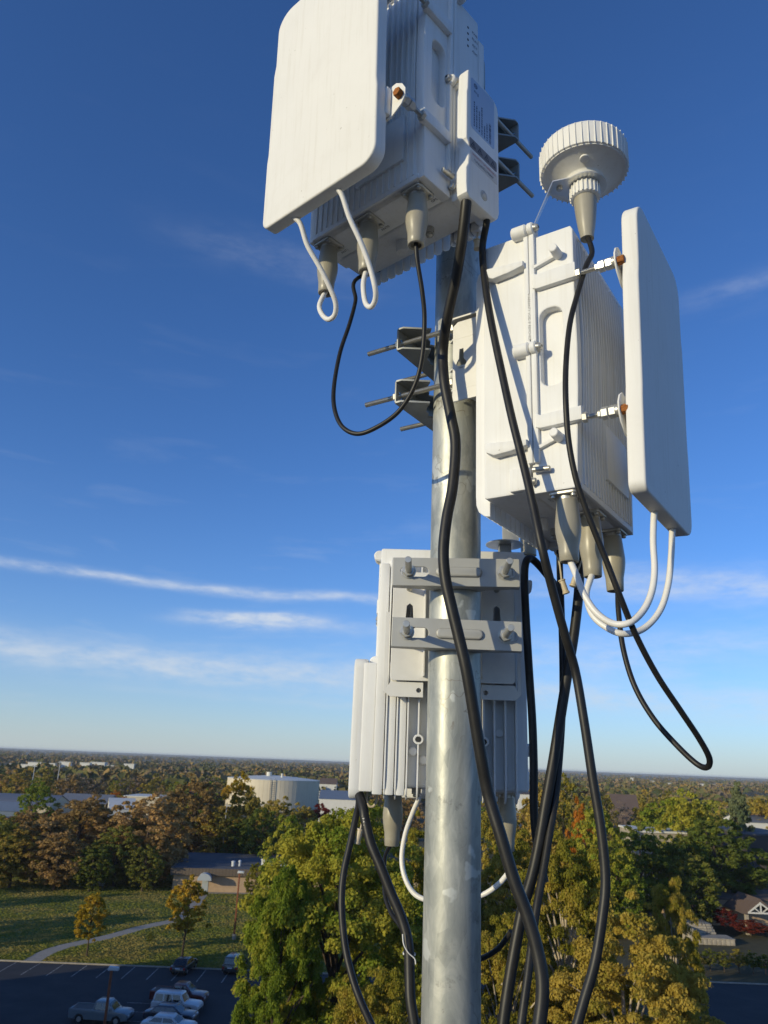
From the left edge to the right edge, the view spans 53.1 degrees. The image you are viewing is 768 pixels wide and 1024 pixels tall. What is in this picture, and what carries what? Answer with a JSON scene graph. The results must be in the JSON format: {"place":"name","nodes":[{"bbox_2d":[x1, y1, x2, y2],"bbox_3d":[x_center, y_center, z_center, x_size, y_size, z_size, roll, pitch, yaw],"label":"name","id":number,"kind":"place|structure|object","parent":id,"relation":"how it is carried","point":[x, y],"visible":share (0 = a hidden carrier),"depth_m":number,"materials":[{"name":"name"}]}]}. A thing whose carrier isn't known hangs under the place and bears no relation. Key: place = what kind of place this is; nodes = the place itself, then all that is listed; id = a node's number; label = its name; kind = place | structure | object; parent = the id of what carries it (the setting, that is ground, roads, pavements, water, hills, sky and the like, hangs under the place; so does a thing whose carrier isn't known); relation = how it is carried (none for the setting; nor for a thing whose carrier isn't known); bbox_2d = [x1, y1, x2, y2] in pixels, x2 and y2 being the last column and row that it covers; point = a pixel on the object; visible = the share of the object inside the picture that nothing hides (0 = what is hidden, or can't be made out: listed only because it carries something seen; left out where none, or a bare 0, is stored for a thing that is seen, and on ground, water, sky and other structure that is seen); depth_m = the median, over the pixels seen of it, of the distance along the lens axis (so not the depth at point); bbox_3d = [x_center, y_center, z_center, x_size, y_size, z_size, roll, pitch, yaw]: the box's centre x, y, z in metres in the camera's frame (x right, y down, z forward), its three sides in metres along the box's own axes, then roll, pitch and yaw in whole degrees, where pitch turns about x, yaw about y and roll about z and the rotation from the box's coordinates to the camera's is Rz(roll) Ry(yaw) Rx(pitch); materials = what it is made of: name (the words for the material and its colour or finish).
{"place":"outdoors","nodes":[
{"label":"outdoors","id":0,"kind":"place"},
{"bbox_2d":[0,801,31,823],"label":"building","id":1,"kind":"structure","parent":0,"point":[7,809],"depth_m":224.05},
{"bbox_2d":[22,895,206,962],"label":"path","id":2,"kind":"structure","parent":0,"point":[41,955],"depth_m":101.39,"materials":[{"name":"concrete"}]},
{"bbox_2d":[0,868,416,973],"bbox_3d":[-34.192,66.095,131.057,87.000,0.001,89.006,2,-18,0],"label":"lawn","id":3,"kind":"structure","parent":0,"point":[120,912],"depth_m":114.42,"materials":[{"name":"green plant"}]},
{"bbox_2d":[0,815,30,873],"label":"tree","id":4,"kind":"object","parent":3,"relation":"on","point":[7,826],"visible":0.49,"depth_m":138.60,"materials":[{"name":"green plant"}]},
{"bbox_2d":[0,828,41,887],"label":"tree","id":5,"kind":"object","parent":3,"relation":"on","point":[11,873],"visible":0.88,"depth_m":135.03,"materials":[{"name":"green plant"}]},
{"bbox_2d":[1,814,77,881],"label":"tree","id":6,"kind":"object","parent":3,"relation":"on","point":[33,827],"visible":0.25,"depth_m":143.37,"materials":[{"name":"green plant"}]},
{"bbox_2d":[24,830,86,889],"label":"tree","id":7,"kind":"object","parent":3,"relation":"on","point":[59,873],"visible":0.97,"depth_m":135.53,"materials":[{"name":"brown plant"}]},
{"bbox_2d":[31,793,125,869],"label":"tree","id":8,"kind":"object","parent":3,"relation":"on","point":[102,813],"visible":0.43,"depth_m":150.31,"materials":[{"name":"brown plant"}]},
{"bbox_2d":[67,844,115,890],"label":"tree","id":9,"kind":"object","parent":3,"relation":"on","point":[89,854],"visible":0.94,"depth_m":135.53,"materials":[{"name":"green plant"}]},
{"bbox_2d":[74,891,110,955],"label":"tree","id":10,"kind":"object","parent":3,"relation":"on","point":[81,915],"visible":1,"depth_m":92.97,"materials":[{"name":"plant"}]},
{"bbox_2d":[90,824,147,886],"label":"tree","id":11,"kind":"object","parent":3,"relation":"on","point":[119,874],"visible":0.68,"depth_m":141.11,"materials":[{"name":"green plant"}]},
{"bbox_2d":[124,844,166,890],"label":"tree","id":12,"kind":"object","parent":3,"relation":"on","point":[140,877],"visible":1,"depth_m":137.62,"materials":[{"name":"green plant"}]},
{"bbox_2d":[106,792,192,879],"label":"tree","id":13,"kind":"object","parent":3,"relation":"on","point":[138,810],"visible":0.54,"depth_m":148.37,"materials":[{"name":"brown plant"}]},
{"bbox_2d":[137,829,176,885],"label":"tree","id":14,"kind":"object","parent":3,"relation":"on","point":[170,862],"visible":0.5,"depth_m":143.72,"materials":[{"name":"green plant"}]},
{"bbox_2d":[0,960,359,975],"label":"kerb","id":15,"kind":"structure","parent":3,"relation":"on","point":[112,964],"depth_m":88.77,"materials":[{"name":"concrete"}]},
{"bbox_2d":[165,874,211,955],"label":"tree","id":16,"kind":"object","parent":3,"relation":"on","point":[194,891],"visible":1,"depth_m":94.33,"materials":[{"name":"yellow plant"}]},
{"bbox_2d":[244,862,263,898],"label":"tree","id":17,"kind":"object","parent":3,"relation":"on","point":[254,874],"visible":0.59,"depth_m":132.02,"materials":[{"name":"green plant"}]},
{"bbox_2d":[238,808,284,855],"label":"tree","id":18,"kind":"object","parent":3,"relation":"on","point":[254,833],"visible":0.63,"depth_m":167.17,"materials":[{"name":"green plant"}]},
{"bbox_2d":[170,851,358,892],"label":"brick building","id":19,"kind":"structure","parent":3,"relation":"on","point":[214,872],"depth_m":140.54,"materials":[{"name":"brown brick"}]},
{"bbox_2d":[253,814,313,895],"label":"tree","id":20,"kind":"object","parent":3,"relation":"on","point":[281,825],"visible":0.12,"depth_m":107.79,"materials":[{"name":"green plant"}]},
{"bbox_2d":[318,790,355,821],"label":"warehouse","id":21,"kind":"structure","parent":0,"point":[330,799],"depth_m":309.05,"materials":[{"name":"white"}]},
{"bbox_2d":[0,748,767,1023],"bbox_3d":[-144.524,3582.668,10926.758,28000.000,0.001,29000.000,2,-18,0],"label":"ground","id":22,"kind":"structure","parent":0,"point":[757,943],"depth_m":121.78,"materials":[{"name":"plant"}]},
{"bbox_2d":[0,769,31,793],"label":"tree","id":23,"kind":"object","parent":22,"relation":"on","point":[14,777],"visible":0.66,"depth_m":323.48,"materials":[{"name":"brown plant"}]},
{"bbox_2d":[0,806,47,849],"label":"tree","id":24,"kind":"object","parent":22,"relation":"on","point":[21,817],"visible":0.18,"depth_m":165.48,"materials":[{"name":"brown plant"}]},
{"bbox_2d":[14,781,56,824],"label":"tree","id":25,"kind":"object","parent":22,"relation":"on","point":[33,792],"visible":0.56,"depth_m":218.13,"materials":[{"name":"green plant"}]},
{"bbox_2d":[0,793,70,812],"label":"warehouse","id":26,"kind":"structure","parent":22,"relation":"on","point":[13,797],"depth_m":250.46,"materials":[{"name":"beige"}]},
{"bbox_2d":[55,774,87,794],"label":"tree","id":27,"kind":"object","parent":22,"relation":"on","point":[74,783],"visible":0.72,"depth_m":323.39,"materials":[{"name":"brown plant"}]},
{"bbox_2d":[159,772,225,851],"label":"tree","id":28,"kind":"object","parent":22,"relation":"on","point":[180,796],"visible":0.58,"depth_m":178.34,"materials":[{"name":"brown plant"}]},
{"bbox_2d":[193,804,244,852],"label":"tree","id":29,"kind":"object","parent":22,"relation":"on","point":[221,820],"visible":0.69,"depth_m":174.71,"materials":[{"name":"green plant"}]},
{"bbox_2d":[212,817,258,853],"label":"tree","id":30,"kind":"object","parent":22,"relation":"on","point":[240,824],"visible":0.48,"depth_m":173.63,"materials":[{"name":"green plant"}]},
{"bbox_2d":[215,771,256,827],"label":"tree","id":31,"kind":"object","parent":22,"relation":"on","point":[241,787],"visible":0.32,"depth_m":191.17,"materials":[{"name":"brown plant"}]},
{"bbox_2d":[230,792,268,852],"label":"tree","id":32,"kind":"object","parent":22,"relation":"on","point":[249,807],"visible":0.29,"depth_m":181.65,"materials":[{"name":"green plant"}]},
{"bbox_2d":[0,961,531,1023],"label":"parking lot","id":33,"kind":"structure","parent":22,"relation":"on","point":[41,993],"depth_m":79.98,"materials":[{"name":"asphalt"}]},
{"bbox_2d":[67,997,134,1023],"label":"pickup","id":34,"kind":"object","parent":33,"relation":"on","point":[80,1012],"visible":0.98,"depth_m":69.78,"materials":[{"name":"grey paint"}]},
{"bbox_2d":[140,1011,197,1023],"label":"sedan","id":35,"kind":"object","parent":33,"relation":"on","point":[161,1017],"visible":1,"depth_m":67.94,"materials":[{"name":"grey paint"}]},
{"bbox_2d":[143,1001,198,1019],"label":"sedan","id":36,"kind":"object","parent":33,"relation":"on","point":[178,1008],"visible":0.72,"depth_m":70.68,"materials":[{"name":"grey paint"}]},
{"bbox_2d":[151,988,203,1011],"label":"suv","id":37,"kind":"object","parent":33,"relation":"on","point":[181,997],"visible":0.62,"depth_m":73.33,"materials":[{"name":"grey paint"}]},
{"bbox_2d":[149,980,208,1002],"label":"pickup","id":38,"kind":"object","parent":33,"relation":"on","point":[192,990],"visible":0.53,"depth_m":76.23,"materials":[{"name":"paint"}]},
{"bbox_2d":[169,956,198,974],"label":"sedan","id":39,"kind":"object","parent":33,"relation":"on","point":[184,964],"visible":1,"depth_m":86.67,"materials":[{"name":"black paint"}]},
{"bbox_2d":[231,863,327,1023],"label":"tree","id":40,"kind":"object","parent":33,"relation":"on","point":[283,900],"visible":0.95,"depth_m":49.58,"materials":[{"name":"green plant"}]},
{"bbox_2d":[231,801,423,1023],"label":"tree","id":41,"kind":"object","parent":33,"relation":"on","point":[320,863],"visible":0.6,"depth_m":53.72,"materials":[{"name":"green plant"}]},
{"bbox_2d":[332,966,420,1023],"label":"tree","id":42,"kind":"object","parent":33,"relation":"on","point":[389,1007],"visible":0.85,"depth_m":40.69,"materials":[{"name":"green plant"}]},
{"bbox_2d":[378,810,424,1018],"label":"tree","id":43,"kind":"object","parent":33,"relation":"on","point":[418,868],"visible":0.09,"depth_m":66.98,"materials":[{"name":"green plant"}]},
{"bbox_2d":[481,912,555,1023],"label":"tree","id":44,"kind":"object","parent":33,"relation":"on","point":[493,967],"visible":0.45,"depth_m":45.58,"materials":[{"name":"green plant"}]},
{"bbox_2d":[481,828,567,1016],"bbox_3d":[10.881,36.474,63.958,7.784,18.954,8.952,15,-22,-35],"label":"tree","id":45,"kind":"object","parent":33,"relation":"on","point":[493,905],"visible":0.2,"depth_m":64.17,"materials":[{"name":"green plant"}]},
{"bbox_2d":[508,829,624,1022],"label":"tree","id":46,"kind":"object","parent":33,"relation":"on","point":[573,905],"visible":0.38,"depth_m":54.62,"materials":[{"name":"green plant"}]},
{"bbox_2d":[529,889,725,1023],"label":"tree","id":47,"kind":"object","parent":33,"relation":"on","point":[680,982],"visible":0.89,"depth_m":43.29,"materials":[{"name":"yellow plant"}]},
{"bbox_2d":[225,772,319,811],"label":"storage tank","id":48,"kind":"object","parent":22,"relation":"on","point":[302,791],"visible":0.73,"depth_m":359.77,"materials":[{"name":"metal"}]},
{"bbox_2d":[252,796,303,854],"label":"tree","id":49,"kind":"object","parent":22,"relation":"on","point":[276,807],"visible":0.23,"depth_m":175.97,"materials":[{"name":"green plant"}]},
{"bbox_2d":[281,802,317,843],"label":"tree","id":50,"kind":"object","parent":22,"relation":"on","point":[303,812],"visible":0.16,"depth_m":186.01,"materials":[{"name":"green plant"}]},
{"bbox_2d":[0,749,767,812],"bbox_3d":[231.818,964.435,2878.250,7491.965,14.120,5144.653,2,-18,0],"label":"woods","id":51,"kind":"object","parent":22,"relation":"on","point":[173,772],"visible":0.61,"depth_m":849.71,"materials":[{"name":"green plant"}]},
{"bbox_2d":[481,802,527,897],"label":"tree","id":52,"kind":"object","parent":22,"relation":"on","point":[488,834],"visible":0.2,"depth_m":146.19,"materials":[{"name":"green plant"}]},
{"bbox_2d":[516,783,567,898],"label":"tree","id":53,"kind":"object","parent":22,"relation":"on","point":[527,821],"visible":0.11,"depth_m":139.63,"materials":[{"name":"green plant"}]},
{"bbox_2d":[552,772,585,867],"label":"tree","id":54,"kind":"object","parent":22,"relation":"on","point":[566,810],"visible":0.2,"depth_m":172.80,"materials":[{"name":"green plant"}]},
{"bbox_2d":[565,796,596,881],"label":"tree","id":55,"kind":"object","parent":22,"relation":"on","point":[580,816],"visible":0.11,"depth_m":130.21,"materials":[{"name":"green plant"}]},
{"bbox_2d":[568,807,634,914],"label":"tree","id":56,"kind":"object","parent":22,"relation":"on","point":[588,822],"visible":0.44,"depth_m":116.61,"materials":[{"name":"green plant"}]},
{"bbox_2d":[595,849,647,936],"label":"tree","id":57,"kind":"object","parent":22,"relation":"on","point":[633,878],"visible":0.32,"depth_m":114.32,"materials":[{"name":"green plant"}]},
{"bbox_2d":[604,793,638,827],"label":"house","id":58,"kind":"structure","parent":22,"relation":"on","point":[630,801],"depth_m":238.62,"materials":[{"name":"grey"}]},
{"bbox_2d":[610,823,678,923],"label":"tree","id":59,"kind":"object","parent":22,"relation":"on","point":[644,843],"visible":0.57,"depth_m":126.67,"materials":[{"name":"green plant"}]},
{"bbox_2d":[618,825,689,894],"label":"office building","id":60,"kind":"structure","parent":22,"relation":"on","point":[664,833],"depth_m":153.35,"materials":[{"name":"stone"}]},
{"bbox_2d":[631,800,685,829],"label":"tree","id":61,"kind":"object","parent":22,"relation":"on","point":[649,815],"visible":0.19,"depth_m":168.02,"materials":[{"name":"green plant"}]},
{"bbox_2d":[638,834,700,911],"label":"tree","id":62,"kind":"object","parent":22,"relation":"on","point":[668,850],"visible":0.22,"depth_m":133.41,"materials":[{"name":"green plant"}]},
{"bbox_2d":[644,875,708,1022],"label":"tree","id":63,"kind":"object","parent":22,"relation":"on","point":[676,910],"visible":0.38,"depth_m":58.63,"materials":[{"name":"green plant"}]},
{"bbox_2d":[654,788,725,886],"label":"tree","id":64,"kind":"object","parent":22,"relation":"on","point":[677,810],"visible":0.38,"depth_m":153.53,"materials":[{"name":"green plant"}]},
{"bbox_2d":[657,852,726,922],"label":"tree","id":65,"kind":"object","parent":22,"relation":"on","point":[692,883],"visible":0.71,"depth_m":124.29,"materials":[{"name":"green plant"}]},
{"bbox_2d":[649,886,767,934],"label":"house","id":66,"kind":"structure","parent":22,"relation":"on","point":[743,906],"depth_m":127.68,"materials":[{"name":"stone"}]},
{"bbox_2d":[671,816,767,894],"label":"tree","id":67,"kind":"object","parent":22,"relation":"on","point":[725,875],"visible":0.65,"depth_m":137.17,"materials":[{"name":"green plant"}]},
{"bbox_2d":[712,907,737,931],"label":"tree","id":68,"kind":"object","parent":22,"relation":"on","point":[731,917],"visible":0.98,"depth_m":122.99,"materials":[{"name":"red plant"}]},
{"bbox_2d":[706,826,767,889],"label":"hall","id":69,"kind":"structure","parent":22,"relation":"on","point":[760,835],"depth_m":165.41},
{"bbox_2d":[726,781,755,848],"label":"cedar tree","id":70,"kind":"object","parent":22,"relation":"on","point":[738,810],"visible":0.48,"depth_m":172.88,"materials":[{"name":"green plant"}]},
{"bbox_2d":[729,919,767,935],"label":"shrub","id":71,"kind":"object","parent":22,"relation":"on","point":[750,925],"visible":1,"depth_m":119.42,"materials":[{"name":"red plant"}]},
{"bbox_2d":[0,0,767,778],"label":"sky","id":72,"kind":"structure","parent":0,"point":[191,530],"materials":[{"name":"blue"}]},
{"bbox_2d":[669,919,734,945],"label":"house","id":73,"kind":"structure","parent":0,"point":[707,932],"depth_m":113.83,"materials":[{"name":"concrete"}]},
{"bbox_2d":[701,983,767,1023],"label":"driveway","id":74,"kind":"structure","parent":0,"point":[738,1003],"depth_m":83.93,"materials":[{"name":"asphalt"}]},
{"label":"roof","id":75,"kind":"structure","parent":0,"visible":0},
{"bbox_2d":[421,63,484,1023],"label":"steel pole","id":76,"kind":"object","parent":75,"relation":"on","point":[451,970],"visible":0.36,"depth_m":1.23,"materials":[{"name":"metal"}]},
{"bbox_2d":[263,0,498,285],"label":"radio unit","id":77,"kind":"object","parent":76,"relation":"attached to","point":[382,110],"visible":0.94,"depth_m":1.35,"materials":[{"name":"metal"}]},
{"bbox_2d":[291,217,338,321],"bbox_3d":[-0.114,-0.428,1.373,0.067,0.174,0.141,-5,-20,22],"label":"jumper cable","id":78,"kind":"object","parent":77,"relation":"attached to","point":[326,263],"visible":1,"depth_m":1.41,"materials":[{"name":"beige rubber"}]},
{"bbox_2d":[335,188,378,309],"bbox_3d":[-0.037,-0.437,1.302,0.062,0.195,0.143,-4,-19,19],"label":"jumper cable","id":79,"kind":"object","parent":77,"relation":"attached to","point":[366,235],"visible":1,"depth_m":1.33,"materials":[{"name":"plastic"}]},
{"bbox_2d":[331,192,427,435],"bbox_3d":[-0.008,-0.344,1.371,0.162,0.454,0.276,2,-18,0],"label":"cable","id":80,"kind":"object","parent":77,"relation":"hanging from","point":[416,219],"visible":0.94,"depth_m":1.28,"materials":[{"name":"black rubber"}]},
{"bbox_2d":[438,199,548,1023],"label":"cable","id":81,"kind":"object","parent":77,"relation":"attached to","point":[540,1014],"visible":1,"depth_m":1.19,"materials":[{"name":"rubber"}]},
{"bbox_2d":[479,219,610,1023],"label":"cable","id":82,"kind":"object","parent":77,"relation":"hanging from","point":[594,964],"visible":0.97,"depth_m":1.06,"materials":[{"name":"rubber"}]},
{"bbox_2d":[365,378,452,430],"bbox_3d":[0.114,-0.213,1.492,0.274,0.048,0.164,-9,-21,32],"label":"pole clamp","id":83,"kind":"object","parent":76,"relation":"attached to","point":[419,407],"visible":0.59,"depth_m":1.48,"materials":[{"name":"metal"}]},
{"bbox_2d":[367,324,454,380],"bbox_3d":[0.119,-0.320,1.527,0.274,0.048,0.164,-9,-21,32],"label":"pole clamp","id":84,"kind":"object","parent":76,"relation":"attached to","point":[410,338],"visible":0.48,"depth_m":1.51,"materials":[{"name":"metal"}]},
{"bbox_2d":[392,556,519,592],"bbox_3d":[0.123,0.112,1.332,0.215,0.049,0.224,1,-18,3],"label":"bar clamp","id":85,"kind":"object","parent":76,"relation":"attached to","point":[480,575],"visible":0.98,"depth_m":1.30,"materials":[{"name":"metal"}]},
{"bbox_2d":[391,617,521,652],"bbox_3d":[0.121,0.211,1.300,0.215,0.049,0.224,2,-18,3],"label":"bar clamp","id":86,"kind":"object","parent":76,"relation":"attached to","point":[483,636],"visible":0.98,"depth_m":1.27,"materials":[{"name":"metal"}]},
{"bbox_2d":[348,549,531,804],"bbox_3d":[0.120,0.323,1.533,0.349,0.482,0.345,1,-18,3],"label":"radio unit","id":87,"kind":"object","parent":86,"relation":"attached to","point":[388,729],"visible":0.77,"depth_m":1.40,"materials":[{"name":"metal"}]},
{"bbox_2d":[338,801,374,1023],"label":"cable","id":88,"kind":"object","parent":87,"relation":"attached to","point":[363,1007],"visible":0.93,"depth_m":1.30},
{"bbox_2d":[355,791,419,1023],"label":"cable","id":89,"kind":"object","parent":87,"relation":"attached to","point":[402,921],"visible":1,"depth_m":1.27,"materials":[{"name":"rubber"}]},
{"bbox_2d":[382,793,402,927],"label":"cable","id":90,"kind":"object","parent":87,"relation":"hanging from","point":[392,815],"visible":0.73,"depth_m":1.46,"materials":[{"name":"rubber"}]},
{"bbox_2d":[399,794,422,901],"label":"jumper cable","id":91,"kind":"object","parent":87,"relation":"attached to","point":[413,892],"visible":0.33,"depth_m":1.51,"materials":[{"name":"beige rubber"}]},
{"bbox_2d":[481,797,516,897],"bbox_3d":[0.194,0.655,1.501,0.051,0.193,0.161,13,-21,-31],"label":"jumper cable","id":92,"kind":"object","parent":87,"relation":"attached to","point":[507,810],"visible":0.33,"depth_m":1.46,"materials":[{"name":"plastic"}]},
{"bbox_2d":[486,527,523,551],"bbox_3d":[0.242,0.039,1.542,0.075,0.115,0.075,2,-18,0],"label":"disc bracket","id":93,"kind":"object","parent":87,"relation":"on","point":[508,541],"visible":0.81,"depth_m":1.52,"materials":[{"name":"metal"}]},
{"bbox_2d":[521,555,556,882],"bbox_3d":[0.289,0.353,1.377,0.096,0.564,0.025,14,-22,-33],"label":"cable","id":94,"kind":"object","parent":87,"relation":"attached to","point":[531,708],"visible":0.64,"depth_m":1.36,"materials":[{"name":"rubber"}]},
{"bbox_2d":[498,117,532,158],"bbox_3d":[0.186,-0.827,1.698,0.188,0.048,0.274,-14,-24,40],"label":"pole clamp","id":95,"kind":"object","parent":76,"relation":"attached to","point":[507,129],"visible":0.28,"depth_m":1.68,"materials":[{"name":"metal"}]},
{"bbox_2d":[498,156,533,197],"bbox_3d":[0.182,-0.725,1.665,0.188,0.048,0.274,-14,-24,40],"label":"pole clamp","id":96,"kind":"object","parent":76,"relation":"attached to","point":[507,169],"visible":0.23,"depth_m":1.65,"materials":[{"name":"metal"}]},
{"bbox_2d":[450,207,691,553],"bbox_3d":[0.317,-0.204,1.360,0.375,0.510,0.349,-9,-21,32],"label":"radio unit","id":97,"kind":"object","parent":76,"relation":"attached to","point":[627,410],"visible":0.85,"depth_m":1.24,"materials":[{"name":"plastic"}]},
{"bbox_2d":[497,550,583,1023],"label":"cable","id":98,"kind":"object","parent":97,"relation":"attached to","point":[508,986],"visible":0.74,"depth_m":1.24,"materials":[{"name":"rubber"}]},
{"bbox_2d":[517,550,565,1023],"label":"cable","id":99,"kind":"object","parent":97,"relation":"hanging from","point":[528,968],"visible":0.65,"depth_m":1.21,"materials":[{"name":"rubber"}]},
{"bbox_2d":[533,120,628,242],"bbox_3d":[0.346,-0.552,1.325,0.151,0.194,0.151,19,-24,-41],"label":"gps antenna","id":100,"kind":"object","parent":97,"relation":"attached to","point":[583,167],"visible":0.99,"depth_m":1.30,"materials":[{"name":"white plastic"}]},
{"bbox_2d":[563,236,712,770],"bbox_3d":[0.390,-0.050,1.199,0.151,0.854,0.337,-6,-20,23],"label":"cable","id":101,"kind":"object","parent":100,"relation":"hanging from","point":[611,551],"visible":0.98,"depth_m":1.12,"materials":[{"name":"black rubber"}]},
{"bbox_2d":[555,498,657,627],"bbox_3d":[0.329,0.073,1.114,0.154,0.198,0.060,-1,-18,10],"label":"jumper cable","id":102,"kind":"object","parent":97,"relation":"hanging from","point":[568,526],"visible":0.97,"depth_m":1.13,"materials":[{"name":"plastic"}]},
{"bbox_2d":[579,517,675,636],"bbox_3d":[0.382,0.098,1.183,0.154,0.200,0.082,-2,-18,12],"label":"jumper cable","id":103,"kind":"object","parent":97,"relation":"hanging from","point":[591,558],"visible":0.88,"depth_m":1.21,"materials":[{"name":"beige rubber"}]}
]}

